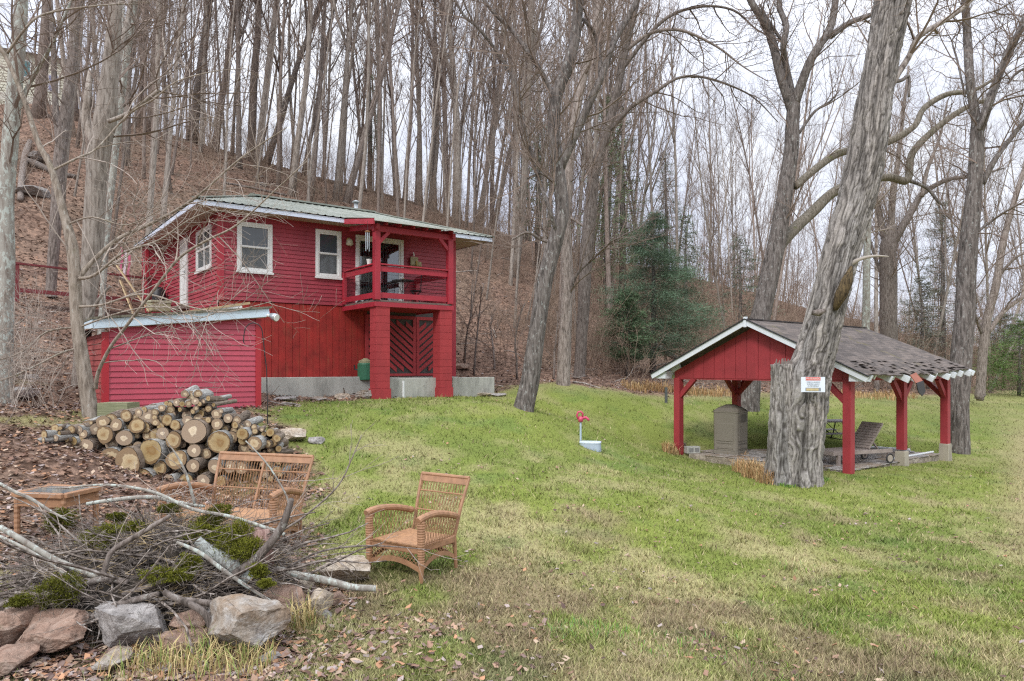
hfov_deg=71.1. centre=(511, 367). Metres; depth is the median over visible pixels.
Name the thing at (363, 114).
bare tree
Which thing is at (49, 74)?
window
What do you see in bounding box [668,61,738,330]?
bare tree
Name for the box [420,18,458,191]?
bare tree
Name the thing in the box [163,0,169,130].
bare tree
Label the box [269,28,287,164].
bare tree
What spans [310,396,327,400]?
rock
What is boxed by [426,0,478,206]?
bare tree
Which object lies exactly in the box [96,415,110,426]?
log
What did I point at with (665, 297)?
evergreen tree
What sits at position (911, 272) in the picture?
bare tree
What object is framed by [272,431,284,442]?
log
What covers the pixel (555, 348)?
sapling
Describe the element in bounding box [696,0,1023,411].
lawn tree
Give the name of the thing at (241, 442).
log
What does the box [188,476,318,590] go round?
branch
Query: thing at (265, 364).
shepherd hook
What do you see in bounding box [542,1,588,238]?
bare tree
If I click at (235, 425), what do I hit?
log
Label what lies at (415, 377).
concrete slab
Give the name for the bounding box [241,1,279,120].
bare tree
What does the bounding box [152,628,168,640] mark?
rock
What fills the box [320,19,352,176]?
bare tree
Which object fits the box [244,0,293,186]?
bare tree
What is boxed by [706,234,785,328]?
evergreen tree
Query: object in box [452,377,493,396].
concrete wall
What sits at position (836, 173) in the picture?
bare tree
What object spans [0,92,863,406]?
forest debris
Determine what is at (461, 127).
bare tree
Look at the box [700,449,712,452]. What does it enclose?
flagstone
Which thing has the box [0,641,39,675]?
rock
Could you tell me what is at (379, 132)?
bare tree
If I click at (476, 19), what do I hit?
bare tree
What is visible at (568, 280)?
edge tree
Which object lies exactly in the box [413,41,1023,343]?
distant woodland
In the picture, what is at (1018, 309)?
bare tree
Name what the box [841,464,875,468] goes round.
flagstone
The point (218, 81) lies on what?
bare tree
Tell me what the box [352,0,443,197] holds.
bare tree
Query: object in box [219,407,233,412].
log
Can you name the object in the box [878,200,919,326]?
bare tree
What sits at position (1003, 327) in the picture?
evergreen tree
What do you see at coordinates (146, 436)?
log
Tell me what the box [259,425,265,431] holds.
log
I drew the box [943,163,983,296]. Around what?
bare tree
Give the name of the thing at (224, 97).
bare tree
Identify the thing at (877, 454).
flagstone
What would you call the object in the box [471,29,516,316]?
bare tree
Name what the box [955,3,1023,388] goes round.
bare tree
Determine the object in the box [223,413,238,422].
log
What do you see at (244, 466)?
log
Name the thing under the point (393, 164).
bare tree
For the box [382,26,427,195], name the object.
bare tree
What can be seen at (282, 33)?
bare tree
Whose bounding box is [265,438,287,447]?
log
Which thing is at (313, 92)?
bare tree
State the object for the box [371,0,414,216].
bare tree
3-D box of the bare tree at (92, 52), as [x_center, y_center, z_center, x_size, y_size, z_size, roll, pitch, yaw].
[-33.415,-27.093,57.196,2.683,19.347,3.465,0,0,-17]
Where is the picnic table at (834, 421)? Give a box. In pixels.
[826,419,855,439]
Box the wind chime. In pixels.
[365,221,369,250]
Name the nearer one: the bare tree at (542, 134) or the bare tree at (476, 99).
the bare tree at (542, 134)
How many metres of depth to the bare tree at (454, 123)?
33.70 m
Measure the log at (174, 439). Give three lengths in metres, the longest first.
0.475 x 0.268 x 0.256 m
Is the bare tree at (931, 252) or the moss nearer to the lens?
the moss
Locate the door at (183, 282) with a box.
[172,237,188,310]
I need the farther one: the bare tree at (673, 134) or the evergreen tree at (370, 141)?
the evergreen tree at (370, 141)
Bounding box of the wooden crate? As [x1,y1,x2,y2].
[97,402,139,416]
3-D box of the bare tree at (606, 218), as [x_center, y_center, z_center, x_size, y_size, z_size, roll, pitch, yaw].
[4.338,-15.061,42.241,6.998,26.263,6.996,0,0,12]
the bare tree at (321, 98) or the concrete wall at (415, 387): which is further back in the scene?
the bare tree at (321, 98)
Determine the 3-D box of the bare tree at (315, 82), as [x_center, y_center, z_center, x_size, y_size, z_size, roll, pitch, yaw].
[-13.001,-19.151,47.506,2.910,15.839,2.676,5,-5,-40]
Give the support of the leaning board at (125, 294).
on the side deck
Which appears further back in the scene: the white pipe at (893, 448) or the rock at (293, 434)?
the white pipe at (893, 448)
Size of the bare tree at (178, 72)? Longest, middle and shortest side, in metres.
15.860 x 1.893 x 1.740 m
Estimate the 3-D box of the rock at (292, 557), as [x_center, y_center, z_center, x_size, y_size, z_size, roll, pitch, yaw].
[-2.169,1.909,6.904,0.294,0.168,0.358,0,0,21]
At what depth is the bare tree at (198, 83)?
48.40 m
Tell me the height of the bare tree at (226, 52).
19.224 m
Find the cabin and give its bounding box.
[134,193,494,398]
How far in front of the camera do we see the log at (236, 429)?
10.77 m
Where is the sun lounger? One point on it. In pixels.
(866, 434)
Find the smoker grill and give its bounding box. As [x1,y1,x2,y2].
[152,287,165,312]
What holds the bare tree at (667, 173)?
on the ground at (918, 424)
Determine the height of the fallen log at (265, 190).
0.256 m
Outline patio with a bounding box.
[689,452,938,472]
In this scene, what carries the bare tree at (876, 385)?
on the ground at (918, 424)
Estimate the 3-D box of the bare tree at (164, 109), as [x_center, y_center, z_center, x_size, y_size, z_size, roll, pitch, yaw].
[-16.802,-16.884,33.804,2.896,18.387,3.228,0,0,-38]
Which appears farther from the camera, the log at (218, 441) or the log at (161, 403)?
the log at (161, 403)
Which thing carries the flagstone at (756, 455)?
on the patio
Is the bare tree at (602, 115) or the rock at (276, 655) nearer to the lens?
the rock at (276, 655)
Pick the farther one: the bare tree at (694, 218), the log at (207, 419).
the bare tree at (694, 218)
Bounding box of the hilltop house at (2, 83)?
[0,47,80,105]
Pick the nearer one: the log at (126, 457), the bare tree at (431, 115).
the log at (126, 457)
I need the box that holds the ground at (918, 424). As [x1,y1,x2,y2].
[0,104,1023,680]
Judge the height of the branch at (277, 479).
0.852 m
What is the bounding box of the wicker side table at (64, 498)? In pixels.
[11,484,100,545]
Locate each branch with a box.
[0,482,81,544]
[0,524,122,585]
[0,535,86,615]
[0,552,194,607]
[0,555,90,579]
[24,463,285,535]
[85,576,129,586]
[86,478,220,507]
[87,591,159,621]
[101,486,205,577]
[149,419,195,503]
[162,589,213,645]
[176,541,292,614]
[185,597,211,605]
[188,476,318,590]
[193,537,252,583]
[245,441,334,531]
[267,550,377,591]
[285,420,396,529]
[286,509,468,578]
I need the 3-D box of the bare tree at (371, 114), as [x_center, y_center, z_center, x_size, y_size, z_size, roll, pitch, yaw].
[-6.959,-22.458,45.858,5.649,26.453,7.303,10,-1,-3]
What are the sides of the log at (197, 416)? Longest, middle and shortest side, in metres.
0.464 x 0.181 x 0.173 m
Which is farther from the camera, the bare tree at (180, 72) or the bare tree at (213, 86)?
the bare tree at (213, 86)
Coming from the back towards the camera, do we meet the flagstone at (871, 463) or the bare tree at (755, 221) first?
the bare tree at (755, 221)
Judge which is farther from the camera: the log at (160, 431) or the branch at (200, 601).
the log at (160, 431)
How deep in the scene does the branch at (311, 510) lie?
6.19 m
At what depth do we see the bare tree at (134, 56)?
37.62 m
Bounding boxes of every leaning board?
[116,265,151,312]
[119,280,133,313]
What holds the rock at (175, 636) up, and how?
on the ground at (918, 424)
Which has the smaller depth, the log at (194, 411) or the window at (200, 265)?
the log at (194, 411)
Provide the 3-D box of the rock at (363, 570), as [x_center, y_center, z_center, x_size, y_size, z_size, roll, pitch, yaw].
[-1.608,1.942,6.830,0.516,0.261,0.516,0,0,-11]
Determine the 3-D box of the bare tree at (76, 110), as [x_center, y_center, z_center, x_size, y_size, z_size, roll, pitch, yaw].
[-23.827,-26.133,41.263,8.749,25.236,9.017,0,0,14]
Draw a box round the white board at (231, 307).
[214,306,241,309]
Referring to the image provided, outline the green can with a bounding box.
[354,358,369,379]
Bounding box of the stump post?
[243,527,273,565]
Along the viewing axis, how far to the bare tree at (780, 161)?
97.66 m
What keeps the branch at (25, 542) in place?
on the brush twigs
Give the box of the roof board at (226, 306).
[188,302,249,310]
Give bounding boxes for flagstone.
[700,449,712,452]
[705,453,737,457]
[729,456,758,459]
[742,453,765,457]
[747,449,766,451]
[748,450,764,453]
[751,458,764,461]
[822,461,842,465]
[823,455,842,458]
[824,459,858,462]
[825,466,861,470]
[841,457,871,460]
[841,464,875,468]
[855,455,879,458]
[855,461,885,466]
[863,459,896,463]
[868,453,886,456]
[909,452,938,455]
[909,454,928,457]
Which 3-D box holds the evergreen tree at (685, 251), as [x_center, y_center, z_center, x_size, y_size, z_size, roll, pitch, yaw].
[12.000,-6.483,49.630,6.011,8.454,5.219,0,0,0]
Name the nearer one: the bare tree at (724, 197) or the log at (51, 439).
the log at (51, 439)
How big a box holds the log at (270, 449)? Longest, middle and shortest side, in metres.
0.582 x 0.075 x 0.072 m
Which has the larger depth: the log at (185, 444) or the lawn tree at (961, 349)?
the lawn tree at (961, 349)
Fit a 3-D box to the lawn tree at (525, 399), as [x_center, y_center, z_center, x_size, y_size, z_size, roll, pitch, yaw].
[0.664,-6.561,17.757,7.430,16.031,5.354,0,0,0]
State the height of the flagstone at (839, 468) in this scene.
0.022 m
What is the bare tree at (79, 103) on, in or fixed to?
on the ground at (918, 424)
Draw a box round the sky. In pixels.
[0,0,1023,340]
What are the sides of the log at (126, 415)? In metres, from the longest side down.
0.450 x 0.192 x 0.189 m
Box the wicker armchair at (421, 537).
[364,471,470,583]
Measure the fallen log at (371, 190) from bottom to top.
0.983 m
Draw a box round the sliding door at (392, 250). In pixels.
[355,235,403,301]
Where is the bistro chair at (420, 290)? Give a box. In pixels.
[410,275,421,301]
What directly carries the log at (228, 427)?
on the log at (218, 441)
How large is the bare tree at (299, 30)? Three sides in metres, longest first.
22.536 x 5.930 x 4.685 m
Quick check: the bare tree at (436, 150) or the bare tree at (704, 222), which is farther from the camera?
the bare tree at (704, 222)
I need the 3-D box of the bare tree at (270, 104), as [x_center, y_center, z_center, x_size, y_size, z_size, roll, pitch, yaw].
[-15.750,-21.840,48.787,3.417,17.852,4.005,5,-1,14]
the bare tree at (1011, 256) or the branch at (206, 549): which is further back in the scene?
the bare tree at (1011, 256)
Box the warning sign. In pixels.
[801,377,824,391]
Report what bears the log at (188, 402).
on the log at (183, 409)
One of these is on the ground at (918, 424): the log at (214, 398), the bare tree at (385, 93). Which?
the bare tree at (385, 93)
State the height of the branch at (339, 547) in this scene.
0.634 m
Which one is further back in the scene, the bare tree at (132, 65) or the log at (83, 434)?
the bare tree at (132, 65)
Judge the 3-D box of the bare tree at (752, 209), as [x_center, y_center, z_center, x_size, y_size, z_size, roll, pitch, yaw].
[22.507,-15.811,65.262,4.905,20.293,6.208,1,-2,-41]
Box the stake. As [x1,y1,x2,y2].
[665,387,667,402]
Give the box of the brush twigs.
[0,475,386,660]
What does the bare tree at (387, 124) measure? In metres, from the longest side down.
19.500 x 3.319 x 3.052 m
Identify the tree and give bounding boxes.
[0,0,100,297]
[0,0,195,404]
[0,0,368,424]
[28,0,273,387]
[30,0,104,155]
[31,0,49,118]
[48,0,237,334]
[55,0,76,137]
[55,0,90,167]
[60,0,102,88]
[64,0,84,203]
[69,3,78,120]
[73,0,103,196]
[75,0,97,147]
[83,0,102,66]
[84,6,103,111]
[86,0,108,189]
[91,12,105,111]
[109,0,190,251]
[120,4,143,143]
[121,1,171,151]
[124,5,147,136]
[124,49,131,165]
[125,0,232,223]
[130,1,174,178]
[133,0,175,235]
[136,6,147,127]
[141,8,143,126]
[145,0,182,214]
[146,0,165,131]
[148,0,232,174]
[150,0,194,140]
[150,1,196,121]
[157,0,176,153]
[161,1,190,193]
[162,0,200,139]
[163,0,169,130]
[167,0,199,125]
[169,0,190,128]
[170,1,189,120]
[174,0,226,167]
[176,0,204,149]
[177,0,227,144]
[180,0,203,136]
[187,0,214,145]
[188,0,214,143]
[197,0,242,152]
[198,23,222,138]
[199,2,224,120]
[201,2,225,123]
[203,0,266,152]
[205,0,240,164]
[208,0,278,152]
[209,19,235,144]
[211,1,239,150]
[214,0,249,151]
[214,0,270,194]
[217,0,262,162]
[220,0,269,169]
[222,0,259,155]
[229,0,314,170]
[232,1,252,116]
[237,0,305,184]
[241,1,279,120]
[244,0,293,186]
[244,5,267,94]
[245,1,289,146]
[249,0,325,200]
[253,0,303,168]
[260,6,276,141]
[261,5,285,113]
[262,0,345,175]
[265,0,343,164]
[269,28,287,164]
[273,65,300,162]
[276,0,326,196]
[284,0,307,173]
[285,7,310,115]
[287,0,322,167]
[296,9,333,163]
[299,0,336,167]
[299,0,353,200]
[300,0,359,200]
[306,0,342,203]
[307,2,340,107]
[308,1,340,181]
[313,3,361,123]
[314,0,365,176]
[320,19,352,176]
[325,0,376,195]
[326,0,391,183]
[329,0,372,201]
[329,3,363,182]
[331,0,379,186]
[332,1,395,145]
[334,8,365,170]
[336,0,399,208]
[336,0,420,200]
[342,0,428,203]
[344,1,382,185]
[348,2,380,206]
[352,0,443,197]
[356,54,384,189]
[363,0,406,212]
[365,0,392,208]
[365,51,409,161]
[366,3,397,130]
[369,40,389,189]
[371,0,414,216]
[376,17,397,175]
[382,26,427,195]
[383,0,438,203]
[391,0,438,206]
[393,0,438,201]
[394,0,691,412]
[395,0,466,213]
[396,0,473,209]
[399,0,478,226]
[400,0,424,217]
[401,0,472,217]
[402,0,470,210]
[410,0,463,221]
[413,1,436,219]
[414,3,469,189]
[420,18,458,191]
[421,59,452,163]
[424,0,469,226]
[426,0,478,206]
[427,0,498,258]
[427,54,448,209]
[437,0,478,226]
[441,68,470,196]
[448,60,477,164]
[450,0,497,145]
[451,1,484,225]
[453,0,514,246]
[454,0,521,226]
[455,5,516,213]
[457,0,516,227]
[459,0,686,385]
[459,1,495,229]
[460,0,536,298]
[463,6,525,273]
[465,1,506,222]
[467,0,536,227]
[468,0,543,226]
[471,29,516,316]
[474,0,540,234]
[477,0,571,277]
[480,36,526,233]
[482,33,517,242]
[482,76,532,241]
[486,0,571,228]
[487,0,537,285]
[494,0,565,227]
[495,0,542,327]
[499,0,827,378]
[504,33,543,240]
[506,0,563,252]
[509,25,546,162]
[513,4,541,268]
[516,101,554,268]
[517,2,536,239]
[524,53,557,285]
[526,0,578,169]
[526,54,579,319]
[532,27,567,212]
[532,46,584,221]
[535,0,646,288]
[535,31,556,275]
[536,0,636,318]
[537,3,585,342]
[538,0,622,353]
[540,5,571,233]
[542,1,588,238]
[546,12,609,252]
[553,38,577,294]
[563,105,584,264]
[564,8,647,299]
[571,0,638,368]
[571,69,610,234]
[571,95,635,309]
[575,11,636,209]
[575,85,622,195]
[575,210,732,372]
[580,19,614,217]
[587,51,638,254]
[590,0,700,300]
[593,0,647,251]
[594,0,651,275]
[594,287,659,376]
[595,91,657,296]
[599,23,652,258]
[601,1,658,212]
[610,86,647,232]
[615,1,706,280]
[624,0,726,251]
[625,0,671,226]
[627,0,696,262]
[629,141,682,263]
[632,0,690,330]
[643,121,682,247]
[645,153,695,281]
[650,118,682,298]
[654,114,675,245]
[657,214,718,331]
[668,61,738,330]
[676,148,704,307]
[678,54,723,281]
[678,86,719,285]
[679,84,715,242]
[681,81,728,280]
[681,102,748,316]
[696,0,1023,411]
[696,133,713,281]
[700,177,714,277]
[702,105,756,283]
[702,108,725,322]
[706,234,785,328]
[708,44,773,259]
[708,120,744,280]
[714,116,778,282]
[719,112,754,321]
[720,123,749,282]
[733,151,763,282]
[734,83,784,296]
[747,178,760,257]
[750,159,781,277]
[758,130,784,263]
[758,147,810,270]
[762,0,1023,487]
[767,0,872,319]
[772,131,813,300]
[772,177,798,300]
[777,73,853,252]
[783,123,820,266]
[788,213,794,303]
[794,196,814,301]
[807,199,820,280]
[817,60,861,253]
[820,19,917,329]
[820,53,1023,339]
[826,103,852,324]
[826,160,840,204]
[835,107,912,252]
[840,16,950,390]
[852,169,888,316]
[878,134,937,314]
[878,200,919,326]
[881,170,915,309]
[882,122,934,340]
[890,0,1023,454]
[897,198,1000,357]
[897,276,949,359]
[901,186,924,339]
[906,76,978,267]
[908,76,991,270]
[914,169,990,339]
[924,205,940,297]
[925,49,1023,388]
[928,216,940,320]
[930,183,951,318]
[934,93,1023,400]
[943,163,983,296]
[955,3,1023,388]
[964,132,1023,280]
[972,312,1023,388]
[972,319,1023,395]
[988,328,1021,392]
[992,211,1023,377]
[994,205,1023,339]
[996,305,1023,362]
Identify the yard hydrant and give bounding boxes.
[576,411,589,440]
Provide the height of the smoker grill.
0.953 m
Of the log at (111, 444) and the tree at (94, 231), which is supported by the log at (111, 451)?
the log at (111, 444)
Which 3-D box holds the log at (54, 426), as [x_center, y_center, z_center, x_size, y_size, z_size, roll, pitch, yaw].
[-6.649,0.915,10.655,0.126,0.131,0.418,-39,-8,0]
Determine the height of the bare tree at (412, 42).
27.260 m
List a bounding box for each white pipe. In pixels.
[870,446,909,450]
[894,451,933,458]
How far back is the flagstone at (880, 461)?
18.13 m
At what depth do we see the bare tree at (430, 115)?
69.56 m
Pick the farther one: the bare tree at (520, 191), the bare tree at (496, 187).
the bare tree at (496, 187)
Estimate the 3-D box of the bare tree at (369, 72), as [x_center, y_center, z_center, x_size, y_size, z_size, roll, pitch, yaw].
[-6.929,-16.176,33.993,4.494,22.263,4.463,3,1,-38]
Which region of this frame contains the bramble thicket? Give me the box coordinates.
[0,261,104,408]
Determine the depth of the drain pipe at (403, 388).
19.91 m
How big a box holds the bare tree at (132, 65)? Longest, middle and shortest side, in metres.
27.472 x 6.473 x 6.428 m
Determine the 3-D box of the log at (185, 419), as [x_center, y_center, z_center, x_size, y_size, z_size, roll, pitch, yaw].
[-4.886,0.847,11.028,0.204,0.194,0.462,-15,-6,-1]
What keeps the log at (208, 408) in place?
on the log at (202, 413)
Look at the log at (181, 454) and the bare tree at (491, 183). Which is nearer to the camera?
the log at (181, 454)
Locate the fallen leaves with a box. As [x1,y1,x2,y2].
[0,103,1023,680]
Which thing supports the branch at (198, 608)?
on the rock at (175, 636)
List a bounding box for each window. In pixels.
[24,60,31,77]
[48,74,58,92]
[194,224,211,274]
[236,221,273,274]
[315,229,342,279]
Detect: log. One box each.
[17,139,32,201]
[20,157,76,178]
[41,430,58,438]
[42,437,58,441]
[51,424,69,430]
[53,434,78,440]
[58,423,69,429]
[58,430,76,434]
[64,437,72,442]
[68,422,88,432]
[71,434,96,445]
[76,425,89,433]
[79,430,91,438]
[79,438,104,451]
[82,416,99,422]
[90,423,98,434]
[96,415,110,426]
[96,425,115,443]
[101,446,123,458]
[105,440,120,449]
[106,409,123,424]
[110,418,130,430]
[115,429,141,445]
[115,444,150,471]
[120,407,140,421]
[129,418,149,433]
[135,408,142,416]
[135,432,142,438]
[139,409,161,423]
[140,439,172,464]
[140,466,156,476]
[141,404,163,411]
[141,420,156,433]
[142,433,149,439]
[148,402,164,414]
[149,428,158,438]
[151,408,161,415]
[151,419,161,425]
[153,460,171,474]
[156,427,170,439]
[157,423,169,428]
[158,405,178,411]
[161,412,182,425]
[162,471,187,481]
[164,408,178,416]
[165,400,174,412]
[165,430,184,447]
[165,450,192,469]
[170,419,183,429]
[173,397,192,405]
[173,445,188,450]
[178,406,201,411]
[179,441,188,447]
[179,472,196,480]
[181,385,199,396]
[181,419,211,443]
[182,411,196,417]
[182,415,193,423]
[185,399,191,406]
[186,456,209,472]
[187,388,213,400]
[187,443,206,456]
[191,398,202,406]
[191,406,216,413]
[192,389,202,396]
[193,414,203,420]
[197,401,217,405]
[197,407,223,415]
[197,471,220,483]
[198,467,208,474]
[201,447,217,458]
[202,394,231,402]
[205,404,212,411]
[205,417,222,422]
[206,395,227,401]
[207,429,236,452]
[208,453,225,473]
[211,409,235,418]
[211,418,230,429]
[212,399,236,406]
[217,474,232,485]
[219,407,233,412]
[221,423,231,430]
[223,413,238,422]
[225,460,242,472]
[226,182,286,195]
[227,442,238,451]
[228,431,237,443]
[231,416,251,432]
[232,420,257,428]
[233,410,250,423]
[236,425,259,439]
[236,461,256,473]
[238,438,248,444]
[238,444,250,451]
[242,473,252,481]
[243,416,263,426]
[245,448,267,462]
[248,435,271,450]
[249,462,261,472]
[252,426,264,433]
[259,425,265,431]
[262,449,293,453]
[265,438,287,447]
[266,428,280,436]
[267,447,275,452]
[270,438,288,446]
[271,465,281,473]
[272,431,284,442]
[275,442,283,451]
[277,465,290,476]
[318,177,438,210]
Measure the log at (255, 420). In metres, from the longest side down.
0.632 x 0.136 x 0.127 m
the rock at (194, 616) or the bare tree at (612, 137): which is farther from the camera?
the bare tree at (612, 137)
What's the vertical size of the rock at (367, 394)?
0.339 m
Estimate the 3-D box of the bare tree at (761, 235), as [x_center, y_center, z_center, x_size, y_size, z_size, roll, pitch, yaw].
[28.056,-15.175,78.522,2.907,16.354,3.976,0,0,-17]
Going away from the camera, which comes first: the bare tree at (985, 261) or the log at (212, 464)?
the log at (212, 464)
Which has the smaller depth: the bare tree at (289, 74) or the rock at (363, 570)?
the rock at (363, 570)
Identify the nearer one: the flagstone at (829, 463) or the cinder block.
the flagstone at (829, 463)
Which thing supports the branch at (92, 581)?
on the brush twigs
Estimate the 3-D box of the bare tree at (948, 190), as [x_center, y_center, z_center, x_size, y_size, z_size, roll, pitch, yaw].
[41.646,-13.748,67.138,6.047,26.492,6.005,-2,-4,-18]
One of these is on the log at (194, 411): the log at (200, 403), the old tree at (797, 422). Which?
the log at (200, 403)
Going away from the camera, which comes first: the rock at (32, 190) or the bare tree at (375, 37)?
the rock at (32, 190)
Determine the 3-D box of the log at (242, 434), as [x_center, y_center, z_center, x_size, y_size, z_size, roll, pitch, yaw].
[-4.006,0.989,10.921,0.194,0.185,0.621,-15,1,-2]
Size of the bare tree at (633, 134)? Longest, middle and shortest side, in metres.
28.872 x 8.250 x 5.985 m
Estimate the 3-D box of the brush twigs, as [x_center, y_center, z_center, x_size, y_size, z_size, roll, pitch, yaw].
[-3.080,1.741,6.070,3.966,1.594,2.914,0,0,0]
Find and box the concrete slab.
[390,376,456,377]
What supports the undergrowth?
on the ground at (918, 424)
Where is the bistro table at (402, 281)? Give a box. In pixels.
[392,279,413,300]
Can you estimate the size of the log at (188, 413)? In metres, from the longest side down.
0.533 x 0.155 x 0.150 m
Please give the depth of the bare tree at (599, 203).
51.91 m
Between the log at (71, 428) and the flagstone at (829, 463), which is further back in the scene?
the flagstone at (829, 463)
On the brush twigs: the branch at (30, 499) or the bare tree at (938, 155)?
the branch at (30, 499)
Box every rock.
[0,604,43,645]
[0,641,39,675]
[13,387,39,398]
[15,185,50,197]
[15,607,89,652]
[17,374,38,379]
[27,151,49,161]
[91,645,134,669]
[94,601,166,646]
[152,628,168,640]
[161,627,213,656]
[169,606,204,628]
[207,594,290,649]
[258,650,281,662]
[262,584,307,620]
[274,396,296,400]
[280,428,305,440]
[283,554,305,563]
[298,580,314,589]
[307,588,333,617]
[308,437,324,443]
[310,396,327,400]
[315,555,370,581]
[317,609,331,618]
[331,591,345,607]
[334,393,350,398]
[355,390,371,398]
[456,363,469,368]
[477,393,491,395]
[490,393,505,396]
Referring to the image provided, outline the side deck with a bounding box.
[15,262,155,316]
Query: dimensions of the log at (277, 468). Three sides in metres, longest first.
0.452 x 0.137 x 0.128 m
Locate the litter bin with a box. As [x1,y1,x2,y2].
[713,404,747,454]
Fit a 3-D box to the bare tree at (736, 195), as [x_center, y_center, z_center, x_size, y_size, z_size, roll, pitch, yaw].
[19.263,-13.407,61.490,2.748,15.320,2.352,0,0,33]
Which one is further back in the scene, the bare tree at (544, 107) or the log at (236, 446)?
the bare tree at (544, 107)
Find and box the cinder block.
[684,446,699,453]
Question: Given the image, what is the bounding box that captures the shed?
[84,306,279,407]
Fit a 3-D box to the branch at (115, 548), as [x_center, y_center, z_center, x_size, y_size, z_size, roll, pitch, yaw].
[-2.737,1.289,5.647,0.835,0.665,0.335,0,0,0]
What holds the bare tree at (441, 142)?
on the ground at (918, 424)
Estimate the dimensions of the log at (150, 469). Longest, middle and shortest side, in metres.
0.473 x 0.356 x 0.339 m
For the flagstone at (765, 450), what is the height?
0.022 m
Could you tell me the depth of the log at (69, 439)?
10.50 m
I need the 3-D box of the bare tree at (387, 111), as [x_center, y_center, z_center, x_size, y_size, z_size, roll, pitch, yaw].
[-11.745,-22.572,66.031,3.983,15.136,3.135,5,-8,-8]
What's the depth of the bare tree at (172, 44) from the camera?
70.56 m
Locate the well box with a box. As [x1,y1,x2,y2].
[579,441,600,451]
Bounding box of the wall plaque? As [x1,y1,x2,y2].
[410,252,421,269]
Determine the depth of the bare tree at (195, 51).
52.36 m
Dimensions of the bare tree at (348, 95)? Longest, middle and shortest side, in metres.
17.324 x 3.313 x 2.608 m
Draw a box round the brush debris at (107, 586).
[35,529,297,641]
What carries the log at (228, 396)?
on the log at (214, 398)
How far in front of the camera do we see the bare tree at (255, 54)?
48.03 m
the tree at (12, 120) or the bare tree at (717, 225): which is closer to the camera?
the tree at (12, 120)
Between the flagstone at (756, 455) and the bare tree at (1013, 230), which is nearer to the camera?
the flagstone at (756, 455)
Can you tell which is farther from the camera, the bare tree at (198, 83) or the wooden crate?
the bare tree at (198, 83)
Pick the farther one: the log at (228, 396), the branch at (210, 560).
the log at (228, 396)
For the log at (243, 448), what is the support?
on the log at (254, 452)
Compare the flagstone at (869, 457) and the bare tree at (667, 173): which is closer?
the flagstone at (869, 457)
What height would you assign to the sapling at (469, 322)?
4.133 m
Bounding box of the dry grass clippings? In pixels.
[22,504,354,644]
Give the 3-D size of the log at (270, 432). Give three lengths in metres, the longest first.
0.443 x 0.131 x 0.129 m
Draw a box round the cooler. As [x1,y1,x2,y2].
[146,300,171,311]
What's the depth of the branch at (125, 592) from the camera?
5.48 m
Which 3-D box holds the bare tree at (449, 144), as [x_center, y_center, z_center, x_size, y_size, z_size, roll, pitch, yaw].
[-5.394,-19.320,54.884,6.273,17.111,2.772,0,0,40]
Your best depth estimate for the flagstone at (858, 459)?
18.50 m
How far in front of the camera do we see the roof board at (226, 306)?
14.84 m
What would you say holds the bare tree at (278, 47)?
on the ground at (918, 424)
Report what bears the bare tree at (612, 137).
on the ground at (918, 424)
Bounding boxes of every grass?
[0,382,1023,680]
[90,378,979,680]
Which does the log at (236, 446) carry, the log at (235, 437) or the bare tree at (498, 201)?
the log at (235, 437)
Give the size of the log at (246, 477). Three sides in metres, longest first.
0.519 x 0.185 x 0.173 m
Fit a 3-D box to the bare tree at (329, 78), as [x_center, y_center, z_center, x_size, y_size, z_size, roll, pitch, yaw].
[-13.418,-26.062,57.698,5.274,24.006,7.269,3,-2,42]
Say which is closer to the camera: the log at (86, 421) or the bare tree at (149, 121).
the log at (86, 421)
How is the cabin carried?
on the ground at (918, 424)
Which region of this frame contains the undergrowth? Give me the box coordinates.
[0,35,1023,392]
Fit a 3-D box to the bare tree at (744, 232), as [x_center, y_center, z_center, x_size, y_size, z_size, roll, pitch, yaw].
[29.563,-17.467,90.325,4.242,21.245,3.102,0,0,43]
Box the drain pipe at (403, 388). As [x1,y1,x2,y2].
[402,381,404,397]
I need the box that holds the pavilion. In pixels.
[650,317,974,473]
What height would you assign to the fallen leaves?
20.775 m
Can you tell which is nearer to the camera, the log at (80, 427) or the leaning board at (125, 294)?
the log at (80, 427)
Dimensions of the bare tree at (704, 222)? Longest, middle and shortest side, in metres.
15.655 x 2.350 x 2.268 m
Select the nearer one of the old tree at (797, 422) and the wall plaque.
the old tree at (797, 422)
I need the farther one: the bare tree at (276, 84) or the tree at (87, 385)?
the bare tree at (276, 84)
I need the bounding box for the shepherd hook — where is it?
[243,322,267,423]
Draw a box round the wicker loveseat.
[156,451,314,542]
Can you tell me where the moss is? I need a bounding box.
[2,502,277,611]
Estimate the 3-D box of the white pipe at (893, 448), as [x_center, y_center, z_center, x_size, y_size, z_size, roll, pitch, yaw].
[10.791,2.340,20.651,1.217,0.080,0.080,0,0,42]
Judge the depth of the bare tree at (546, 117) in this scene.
79.22 m
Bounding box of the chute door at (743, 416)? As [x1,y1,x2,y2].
[740,414,745,421]
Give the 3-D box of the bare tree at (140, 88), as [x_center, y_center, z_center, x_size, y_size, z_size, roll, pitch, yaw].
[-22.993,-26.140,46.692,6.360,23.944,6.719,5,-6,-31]
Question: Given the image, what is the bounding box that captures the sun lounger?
[824,421,893,465]
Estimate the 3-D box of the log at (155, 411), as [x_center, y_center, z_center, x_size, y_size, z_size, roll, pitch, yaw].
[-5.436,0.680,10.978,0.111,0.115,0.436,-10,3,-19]
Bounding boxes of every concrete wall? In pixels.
[261,377,369,396]
[390,378,435,397]
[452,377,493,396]
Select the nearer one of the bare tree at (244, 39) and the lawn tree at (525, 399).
the lawn tree at (525, 399)
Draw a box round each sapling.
[456,260,494,362]
[456,266,492,375]
[467,300,501,369]
[498,288,531,378]
[543,294,572,378]

